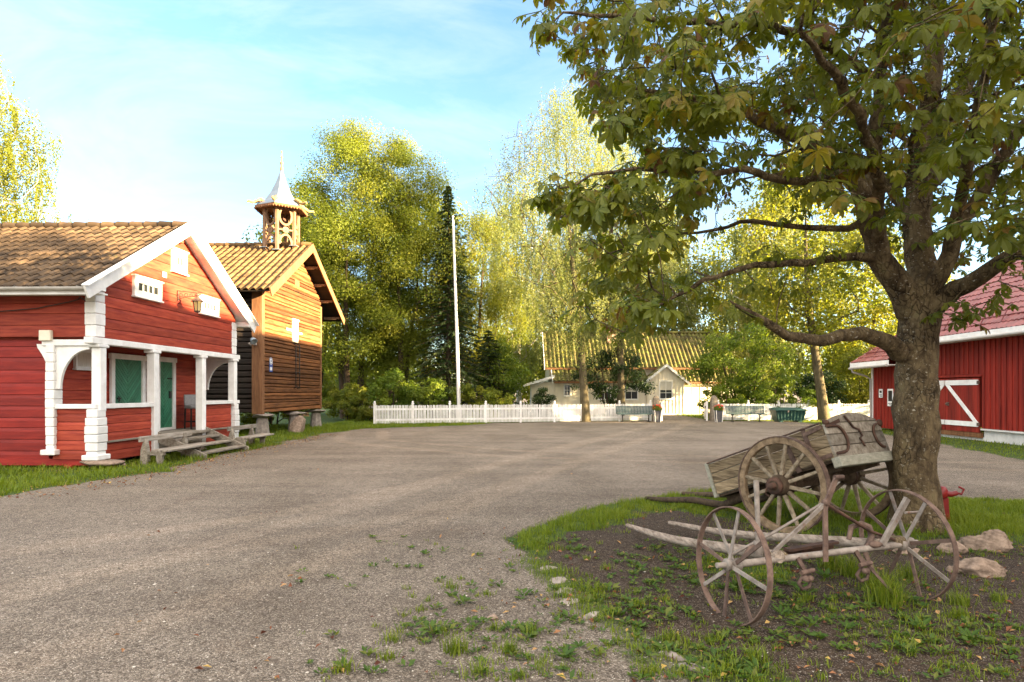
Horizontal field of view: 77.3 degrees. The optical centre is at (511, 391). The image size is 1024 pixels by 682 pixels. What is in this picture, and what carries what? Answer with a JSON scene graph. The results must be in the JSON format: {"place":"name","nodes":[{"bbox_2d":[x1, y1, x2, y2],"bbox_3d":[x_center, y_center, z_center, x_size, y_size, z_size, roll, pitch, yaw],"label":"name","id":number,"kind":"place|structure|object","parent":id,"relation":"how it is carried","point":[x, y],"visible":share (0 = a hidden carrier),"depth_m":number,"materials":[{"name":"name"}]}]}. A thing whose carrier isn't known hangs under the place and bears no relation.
{"place":"outdoors","nodes":[
{"label":"outdoors","id":0,"kind":"place"},
{"bbox_2d":[0,393,1023,681],"bbox_3d":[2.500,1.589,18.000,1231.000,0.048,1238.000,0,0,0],"label":"gravel yard","id":1,"kind":"structure","parent":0,"point":[416,485],"depth_m":5.98,"materials":[{"name":"grey gravel"}]},
{"bbox_2d":[0,53,88,222],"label":"birch tree","id":2,"kind":"object","parent":1,"relation":"on","point":[7,155],"visible":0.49,"depth_m":30.25,"materials":[{"name":"yellow plant"}]},
{"bbox_2d":[0,221,258,468],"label":"red log house","id":3,"kind":"structure","parent":1,"relation":"on","point":[112,349],"depth_m":14.54,"materials":[{"name":"paint"}]},
{"bbox_2d":[72,349,91,370],"bbox_3d":[-9.609,-0.730,14.379,0.100,0.490,0.620,0,0,2],"label":"porch window","id":4,"kind":"structure","parent":3,"relation":"in","point":[83,360],"depth_m":14.36,"materials":[{"name":"white paint"}]},
{"bbox_2d":[115,359,140,407],"bbox_3d":[-9.572,0.090,15.938,0.100,1.780,1.088,0,0,2],"label":"door","id":5,"kind":"structure","parent":3,"relation":"in","point":[127,372],"depth_m":15.93,"materials":[{"name":"green paint"}]},
{"bbox_2d":[131,274,163,302],"bbox_3d":[-8.563,-2.420,15.068,0.100,0.510,1.140,0,0,2],"label":"gable window","id":6,"kind":"structure","parent":3,"relation":"in","point":[146,288],"depth_m":15.00,"materials":[{"name":"white paint"}]},
{"bbox_2d":[160,362,171,427],"bbox_3d":[-9.536,0.080,17.503,0.080,1.800,0.798,0,0,2],"label":"door","id":7,"kind":"structure","parent":3,"relation":"in","point":[165,367],"depth_m":17.58,"materials":[{"name":"green paint"}]},
{"bbox_2d":[170,247,188,276],"bbox_3d":[-8.522,-3.335,16.427,0.100,0.620,0.720,0,0,2],"label":"gable window","id":8,"kind":"structure","parent":3,"relation":"in","point":[179,258],"depth_m":16.37,"materials":[{"name":"white paint"}]},
{"bbox_2d":[184,394,195,428],"bbox_3d":[-9.052,0.560,18.251,0.473,0.970,0.430,0,0,40],"label":"bar stool","id":9,"kind":"object","parent":3,"relation":"on","point":[190,401],"visible":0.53,"depth_m":18.21,"materials":[{"name":"fabric"}]},
{"bbox_2d":[177,290,203,312],"bbox_3d":[-8.213,-2.308,16.358,0.677,0.585,0.286,0,0,2],"label":"wall lantern","id":10,"kind":"object","parent":3,"relation":"attached to","point":[197,300],"depth_m":16.34,"materials":[{"name":"metal"}]},
{"bbox_2d":[198,294,220,317],"bbox_3d":[-8.477,-2.390,17.946,0.100,0.530,1.060,0,0,2],"label":"gable window","id":11,"kind":"structure","parent":3,"relation":"in","point":[210,306],"depth_m":17.92,"materials":[{"name":"white paint"}]},
{"bbox_2d":[138,431,213,463],"bbox_3d":[-7.862,1.305,15.082,0.590,0.650,2.270,0,0,2],"label":"plank bench","id":12,"kind":"object","parent":1,"relation":"on","point":[146,453],"visible":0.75,"depth_m":14.42,"materials":[{"name":"grey wood"}]},
{"bbox_2d":[227,424,273,444],"bbox_3d":[-7.679,1.305,18.858,0.590,0.650,1.970,0,0,2],"label":"plank bench","id":13,"kind":"object","parent":1,"relation":"on","point":[251,436],"visible":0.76,"depth_m":18.75,"materials":[{"name":"grey wood"}]},
{"bbox_2d":[239,409,307,423],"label":"shrub","id":14,"kind":"object","parent":1,"relation":"on","point":[247,418],"visible":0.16,"depth_m":30.60,"materials":[{"name":"green plant"}]},
{"bbox_2d":[206,150,344,433],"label":"log storehouse","id":15,"kind":"structure","parent":1,"relation":"on","point":[285,290],"depth_m":25.56,"materials":[{"name":"brown wood"}]},
{"bbox_2d":[248,337,257,345],"bbox_3d":[-9.158,-1.778,22.695,0.339,0.319,0.339,0,0,38],"label":"flood lamp","id":16,"kind":"object","parent":15,"relation":"attached to","point":[253,340],"visible":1,"depth_m":22.63,"materials":[{"name":"metal"}]},
{"bbox_2d":[269,357,272,371],"bbox_3d":[-8.926,-1.009,23.698,0.016,0.538,0.280,0,0,2],"label":"wall sign","id":17,"kind":"object","parent":15,"relation":"attached to","point":[270,365],"visible":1,"depth_m":23.65,"materials":[{"name":"metal"}]},
{"bbox_2d":[288,415,305,432],"bbox_3d":[-8.504,1.440,25.333,0.570,1.030,0.775,0,0,0],"label":"boulder","id":18,"kind":"object","parent":1,"relation":"on","point":[297,424],"visible":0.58,"depth_m":25.16,"materials":[{"name":"stone"}]},
{"bbox_2d":[241,178,362,415],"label":"aspen tree","id":19,"kind":"object","parent":1,"relation":"on","point":[260,235],"visible":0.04,"depth_m":41.98,"materials":[{"name":"green plant"}]},
{"bbox_2d":[322,382,368,420],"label":"shrub","id":20,"kind":"object","parent":1,"relation":"on","point":[336,396],"visible":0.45,"depth_m":35.61,"materials":[{"name":"green plant"}]},
{"bbox_2d":[256,115,437,418],"bbox_3d":[-9.183,-7.389,38.249,10.272,18.310,11.124,0,0,0],"label":"aspen tree","id":21,"kind":"object","parent":1,"relation":"on","point":[352,151],"visible":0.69,"depth_m":36.79,"materials":[{"name":"green plant"}]},
{"bbox_2d":[322,366,395,409],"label":"shrub","id":22,"kind":"object","parent":1,"relation":"on","point":[325,392],"visible":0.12,"depth_m":44.57,"materials":[{"name":"green plant"}]},
{"bbox_2d":[336,390,389,420],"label":"shrub","id":23,"kind":"object","parent":1,"relation":"on","point":[364,413],"visible":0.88,"depth_m":33.95,"materials":[{"name":"green plant"}]},
{"bbox_2d":[366,367,423,418],"bbox_3d":[-6.326,0.208,34.567,3.253,3.092,3.625,0,0,0],"label":"shrub","id":24,"kind":"object","parent":1,"relation":"on","point":[384,382],"visible":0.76,"depth_m":34.13,"materials":[{"name":"green plant"}]},
{"bbox_2d":[318,127,473,413],"bbox_3d":[-7.126,-7.102,39.302,9.691,17.739,8.446,0,0,0],"label":"aspen tree","id":25,"kind":"object","parent":1,"relation":"on","point":[397,155],"visible":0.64,"depth_m":37.50,"materials":[{"name":"green plant"}]},
{"bbox_2d":[398,378,461,418],"bbox_3d":[-4.505,0.481,35.143,3.500,2.541,3.003,0,0,0],"label":"shrub","id":26,"kind":"object","parent":1,"relation":"on","point":[435,390],"visible":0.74,"depth_m":34.63,"materials":[{"name":"green plant"}]},
{"bbox_2d":[370,193,495,404],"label":"poplar tree","id":27,"kind":"object","parent":1,"relation":"on","point":[468,271],"visible":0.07,"depth_m":45.44,"materials":[{"name":"green plant"}]},
{"bbox_2d":[406,184,491,420],"bbox_3d":[-3.495,-5.136,37.534,6.040,14.132,6.491,0,0,0],"label":"spruce tree","id":28,"kind":"object","parent":1,"relation":"on","point":[448,348],"visible":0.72,"depth_m":37.09,"materials":[{"name":"green plant"}]},
{"bbox_2d":[452,216,461,420],"bbox_3d":[-2.900,-3.829,33.599,0.520,10.862,0.173,0,0,0],"label":"flagpole","id":29,"kind":"object","parent":1,"relation":"on","point":[457,341],"visible":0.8,"depth_m":33.54,"materials":[{"name":"metal"}]},
{"bbox_2d":[449,383,513,417],"bbox_3d":[-1.716,0.619,36.322,3.728,2.266,3.756,0,0,0],"label":"shrub","id":30,"kind":"object","parent":1,"relation":"on","point":[489,394],"visible":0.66,"depth_m":35.28,"materials":[{"name":"green plant"}]},
{"bbox_2d":[432,209,542,396],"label":"maple tree","id":31,"kind":"object","parent":1,"relation":"on","point":[496,304],"visible":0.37,"depth_m":45.25,"materials":[{"name":"green plant"}]},
{"bbox_2d":[455,329,527,417],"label":"spruce tree","id":32,"kind":"object","parent":1,"relation":"on","point":[487,337],"visible":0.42,"depth_m":40.27,"materials":[{"name":"green plant"}]},
{"bbox_2d":[487,613,498,619],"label":"stone","id":33,"kind":"object","parent":1,"relation":"on","point":[494,616],"visible":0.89,"depth_m":4.51,"materials":[{"name":"beige stone"}]},
{"bbox_2d":[467,333,536,411],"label":"shrub","id":34,"kind":"object","parent":1,"relation":"on","point":[515,377],"visible":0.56,"depth_m":40.68,"materials":[{"name":"green plant"}]},
{"bbox_2d":[0,434,1023,681],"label":"fallen leaves","id":35,"kind":"object","parent":1,"relation":"on","point":[578,590],"visible":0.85,"depth_m":4.76,"materials":[{"name":"brown plant"}]},
{"bbox_2d":[373,400,651,423],"bbox_3d":[0.450,1.028,33.400,15.064,1.145,0.145,0,0,-15],"label":"picket fence","id":36,"kind":"object","parent":1,"relation":"on","point":[553,418],"visible":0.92,"depth_m":33.09,"materials":[{"name":"white paint"}]},
{"bbox_2d":[474,187,564,411],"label":"birch tree","id":37,"kind":"object","parent":1,"relation":"on","point":[518,351],"visible":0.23,"depth_m":51.33,"materials":[{"name":"green plant"}]},
{"bbox_2d":[530,387,556,416],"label":"shrub","id":38,"kind":"object","parent":1,"relation":"on","point":[539,396],"visible":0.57,"depth_m":40.46,"materials":[{"name":"green plant"}]},
{"bbox_2d":[550,577,565,583],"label":"kerb stone","id":39,"kind":"object","parent":1,"relation":"on","point":[557,580],"visible":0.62,"depth_m":5.41,"materials":[{"name":"stone"}]},
{"bbox_2d":[555,587,575,593],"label":"kerb stone","id":40,"kind":"object","parent":1,"relation":"on","point":[566,591],"visible":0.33,"depth_m":5.12,"materials":[{"name":"stone"}]},
{"bbox_2d":[452,72,684,421],"bbox_3d":[3.098,-7.605,34.598,12.907,18.747,11.603,0,0,0],"label":"birch tree","id":41,"kind":"object","parent":1,"relation":"on","point":[581,360],"visible":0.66,"depth_m":33.83,"materials":[{"name":"green plant"}]},
{"bbox_2d":[560,598,579,604],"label":"kerb stone","id":42,"kind":"object","parent":1,"relation":"on","point":[569,602],"visible":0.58,"depth_m":4.87,"materials":[{"name":"stone"}]},
{"bbox_2d":[521,240,630,373],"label":"ash tree","id":43,"kind":"object","parent":1,"relation":"on","point":[562,304],"visible":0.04,"depth_m":58.72,"materials":[{"name":"green plant"}]},
{"bbox_2d":[583,611,602,618],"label":"kerb stone","id":44,"kind":"object","parent":1,"relation":"on","point":[589,615],"visible":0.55,"depth_m":4.55,"materials":[{"name":"stone"}]},
{"bbox_2d":[322,313,892,405],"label":"shrubs","id":45,"kind":"object","parent":1,"relation":"on","point":[525,395],"visible":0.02,"depth_m":69.10,"materials":[{"name":"green plant"}]},
{"bbox_2d":[570,345,657,415],"bbox_3d":[6.140,-0.524,39.092,5.341,4.596,5.208,0,0,0],"label":"shrub","id":46,"kind":"object","parent":1,"relation":"on","point":[629,366],"visible":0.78,"depth_m":38.24,"materials":[{"name":"green plant"}]},
{"bbox_2d":[548,140,694,415],"bbox_3d":[6.343,-7.037,37.488,8.734,17.590,8.820,0,0,0],"label":"birch tree","id":47,"kind":"object","parent":1,"relation":"on","point":[620,381],"visible":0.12,"depth_m":37.14,"materials":[{"name":"green plant"}]},
{"bbox_2d":[616,406,653,421],"bbox_3d":[6.581,1.170,34.093,2.040,0.860,0.585,0,0,-7],"label":"park bench","id":48,"kind":"object","parent":1,"relation":"on","point":[648,410],"visible":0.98,"depth_m":34.25,"materials":[{"name":"grey wood"}]},
{"bbox_2d":[652,395,660,420],"bbox_3d":[7.923,0.945,35.199,0.426,1.510,0.431,0,0,0],"label":"granite gatepost","id":49,"kind":"object","parent":1,"relation":"on","point":[655,400],"visible":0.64,"depth_m":35.04,"materials":[{"name":"beige stone"}]},
{"bbox_2d":[652,404,662,421],"bbox_3d":[7.720,1.129,34.004,0.566,0.946,0.515,0,0,0],"label":"flower pot","id":50,"kind":"object","parent":1,"relation":"on","point":[657,410],"visible":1,"depth_m":33.85,"materials":[{"name":"white paint"}]},
{"bbox_2d":[293,524,1023,681],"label":"grass tufts","id":51,"kind":"object","parent":1,"relation":"on","point":[878,590],"visible":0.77,"depth_m":4.32,"materials":[{"name":"green plant"}]},
{"bbox_2d":[296,533,1023,680],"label":"weeds","id":52,"kind":"object","parent":1,"relation":"on","point":[567,651],"visible":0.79,"depth_m":4.29,"materials":[{"name":"green plant"}]},
{"bbox_2d":[607,200,712,331],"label":"birch tree","id":53,"kind":"object","parent":1,"relation":"on","point":[689,311],"visible":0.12,"depth_m":53.77,"materials":[{"name":"green plant"}]},
{"bbox_2d":[658,650,685,660],"bbox_3d":[0.979,1.606,3.882,0.076,0.053,0.194,0,0,-41],"label":"kerb stone","id":54,"kind":"object","parent":1,"relation":"on","point":[679,658],"visible":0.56,"depth_m":3.86,"materials":[{"name":"stone"}]},
{"bbox_2d":[678,662,711,672],"bbox_3d":[1.060,1.604,3.702,0.205,0.048,0.085,0,0,44],"label":"kerb stone","id":55,"kind":"object","parent":1,"relation":"on","point":[692,667],"visible":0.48,"depth_m":3.69,"materials":[{"name":"stone"}]},
{"bbox_2d":[709,395,717,420],"bbox_3d":[11.105,0.945,35.208,0.443,1.510,0.439,0,0,0],"label":"granite gatepost","id":56,"kind":"object","parent":1,"relation":"on","point":[713,400],"visible":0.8,"depth_m":35.03,"materials":[{"name":"beige stone"}]},
{"bbox_2d":[713,404,723,421],"bbox_3d":[10.981,1.118,33.997,0.543,0.967,0.510,0,0,0],"label":"flower pot","id":57,"kind":"object","parent":1,"relation":"on","point":[718,412],"visible":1,"depth_m":33.86,"materials":[{"name":"white paint"}]},
{"bbox_2d":[696,383,745,418],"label":"shrub","id":58,"kind":"object","parent":1,"relation":"on","point":[717,391],"visible":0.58,"depth_m":37.69,"materials":[{"name":"green plant"}]},
{"bbox_2d":[658,223,793,398],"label":"ash tree","id":59,"kind":"object","parent":1,"relation":"on","point":[715,319],"visible":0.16,"depth_m":57.09,"materials":[{"name":"green plant"}]},
{"bbox_2d":[677,321,803,415],"bbox_3d":[14.541,-1.395,40.034,6.986,6.336,7.362,0,0,42],"label":"shrub","id":60,"kind":"object","parent":1,"relation":"on","point":[708,364],"visible":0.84,"depth_m":39.43,"materials":[{"name":"green plant"}]},
{"bbox_2d":[725,406,764,421],"bbox_3d":[12.550,1.170,34.343,2.040,0.860,0.585,0,0,3],"label":"park bench","id":61,"kind":"object","parent":1,"relation":"on","point":[747,411],"visible":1,"depth_m":34.52,"materials":[{"name":"grey wood"}]},
{"bbox_2d":[512,0,1023,534],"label":"chestnut tree","id":62,"kind":"object","parent":1,"relation":"on","point":[940,140],"visible":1,"depth_m":6.18,"materials":[{"name":"green plant"}]},
{"bbox_2d":[645,413,892,533],"bbox_3d":[3.169,0.918,8.357,1.980,1.360,2.978,0,0,-35],"label":"tip cart","id":63,"kind":"object","parent":1,"relation":"on","point":[855,451],"visible":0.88,"depth_m":7.36,"materials":[{"name":"brown wood"}]},
{"bbox_2d":[709,186,840,401],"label":"birch tree","id":64,"kind":"object","parent":1,"relation":"on","point":[746,319],"visible":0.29,"depth_m":49.00,"materials":[{"name":"green plant"}]},
{"bbox_2d":[735,377,816,415],"bbox_3d":[15.465,0.436,37.383,5.174,2.639,4.511,0,0,0],"label":"shrub","id":65,"kind":"object","parent":1,"relation":"on","point":[778,384],"visible":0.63,"depth_m":36.83,"materials":[{"name":"green plant"}]},
{"bbox_2d":[769,407,807,421],"bbox_3d":[14.750,1.220,34.182,1.720,0.760,0.915,0,0,0],"label":"grit bin","id":66,"kind":"object","parent":1,"relation":"on","point":[782,414],"visible":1,"depth_m":33.84,"materials":[{"name":"plastic"}]},
{"bbox_2d":[626,475,958,625],"bbox_3d":[1.990,1.116,5.734,1.811,1.005,2.941,0,0,-17],"label":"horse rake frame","id":67,"kind":"object","parent":1,"relation":"on","point":[758,551],"visible":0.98,"depth_m":4.75,"materials":[{"name":"wood"}]},
{"bbox_2d":[718,400,869,420],"bbox_3d":[16.525,1.028,35.650,10.302,1.145,0.150,0,0,-1],"label":"picket fence","id":68,"kind":"object","parent":1,"relation":"on","point":[838,407],"visible":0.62,"depth_m":35.60,"materials":[{"name":"white paint"}]},
{"bbox_2d":[722,143,903,420],"bbox_3d":[16.025,-5.974,34.539,8.934,15.521,9.575,0,0,0],"label":"lime tree","id":69,"kind":"object","parent":1,"relation":"on","point":[807,310],"visible":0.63,"depth_m":34.52,"materials":[{"name":"green plant"}]},
{"bbox_2d":[790,370,849,415],"bbox_3d":[18.372,0.225,38.187,3.402,3.066,3.614,0,0,0],"label":"shrub","id":70,"kind":"object","parent":1,"relation":"on","point":[808,382],"visible":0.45,"depth_m":37.38,"materials":[{"name":"green plant"}]},
{"bbox_2d":[826,347,871,413],"bbox_3d":[20.744,-0.443,38.084,4.178,4.492,3.204,0,0,0],"label":"shrub","id":71,"kind":"object","parent":1,"relation":"on","point":[863,394],"visible":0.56,"depth_m":37.64,"materials":[{"name":"green plant"}]},
{"bbox_2d":[810,221,955,402],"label":"ash tree","id":72,"kind":"object","parent":1,"relation":"on","point":[878,306],"visible":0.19,"depth_m":47.89,"materials":[{"name":"green plant"}]},
{"bbox_2d":[892,548,919,553],"bbox_3d":[3.857,1.553,6.264,0.244,0.100,0.148,0,0,25],"label":"boulder","id":73,"kind":"object","parent":1,"relation":"on","point":[916,550],"visible":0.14,"depth_m":6.22,"materials":[{"name":"stone"}]},
{"bbox_2d":[848,260,1023,445],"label":"red barn","id":74,"kind":"structure","parent":1,"relation":"on","point":[981,377],"depth_m":21.03,"materials":[{"name":"paint"}]},
{"bbox_2d":[939,379,945,429],"bbox_3d":[15.276,0.435,23.406,0.092,1.790,1.787,0,0,2],"label":"door","id":75,"kind":"structure","parent":74,"relation":"in","point":[942,407],"depth_m":22.62,"materials":[{"name":"red paint"}]},
{"bbox_2d":[945,378,980,432],"bbox_3d":[15.191,0.435,21.635,0.155,1.790,1.707,0,0,2],"label":"door","id":76,"kind":"structure","parent":74,"relation":"in","point":[963,395],"depth_m":21.53,"materials":[{"name":"red paint"}]},
{"bbox_2d":[936,541,968,553],"bbox_3d":[4.324,1.530,6.274,0.196,0.166,0.244,0,0,-45],"label":"boulder","id":77,"kind":"object","parent":1,"relation":"on","point":[962,548],"visible":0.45,"depth_m":6.22,"materials":[{"name":"stone"}]},
{"bbox_2d":[941,486,964,520],"bbox_3d":[5.281,1.356,7.750,0.360,0.441,0.146,0,0,0],"label":"hand pump","id":78,"kind":"object","parent":1,"relation":"on","point":[946,493],"visible":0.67,"depth_m":7.71,"materials":[{"name":"red metal"}]},
{"bbox_2d":[946,566,959,572],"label":"boulder","id":79,"kind":"object","parent":1,"relation":"on","point":[949,569],"visible":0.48,"depth_m":5.57,"materials":[{"name":"stone"}]},
{"bbox_2d":[958,557,1007,577],"bbox_3d":[4.043,1.526,5.540,0.402,0.214,0.275,0,0,0],"label":"boulder","id":80,"kind":"object","parent":1,"relation":"on","point":[981,567],"visible":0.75,"depth_m":5.45,"materials":[{"name":"stone"}]},
{"bbox_2d":[958,534,1013,551],"bbox_3d":[4.714,1.531,6.402,0.482,0.243,0.216,0,0,38],"label":"boulder","id":81,"kind":"object","parent":1,"relation":"on","point":[994,542],"visible":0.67,"depth_m":6.32,"materials":[{"name":"stone"}]},
{"bbox_2d":[981,529,1007,537],"bbox_3d":[5.182,1.555,6.874,0.226,0.158,0.213,0,0,-44],"label":"boulder","id":82,"kind":"object","parent":1,"relation":"on","point":[998,532],"visible":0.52,"depth_m":6.84,"materials":[{"name":"stone"}]},
{"bbox_2d":[0,413,1023,681],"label":"grass","id":83,"kind":"structure","parent":0,"point":[962,509],"depth_m":8.20,"materials":[{"name":"green plant"}]},
{"bbox_2d":[0,0,1023,392],"label":"sky","id":84,"kind":"structure","parent":0,"point":[162,110],"materials":[{"name":"blue"}]},
{"bbox_2d":[524,331,736,414],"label":"cream house","id":85,"kind":"structure","parent":0,"point":[665,359],"depth_m":45.60,"materials":[{"name":"paint"}]},
{"bbox_2d":[563,384,570,396],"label":"window","id":86,"kind":"structure","parent":85,"relation":"in","point":[567,390],"depth_m":44.88,"materials":[{"name":"white paint"}]},
{"bbox_2d":[598,383,610,399],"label":"window","id":87,"kind":"structure","parent":85,"relation":"in","point":[603,394],"depth_m":44.87,"materials":[{"name":"white paint"}]},
{"bbox_2d":[625,384,637,399],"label":"window","id":88,"kind":"structure","parent":85,"relation":"in","point":[631,395],"depth_m":44.87,"materials":[{"name":"white paint"}]},
{"bbox_2d":[659,380,672,399],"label":"window","id":89,"kind":"structure","parent":85,"relation":"in","point":[665,386],"depth_m":44.46,"materials":[{"name":"white paint"}]},
{"bbox_2d":[660,401,662,420],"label":"garden gate","id":90,"kind":"structure","parent":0,"point":[661,404],"depth_m":35.36,"materials":[{"name":"white paint"}]},
{"bbox_2d":[703,401,707,420],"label":"garden gate","id":91,"kind":"structure","parent":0,"point":[705,406],"depth_m":35.35,"materials":[{"name":"white paint"}]}
]}

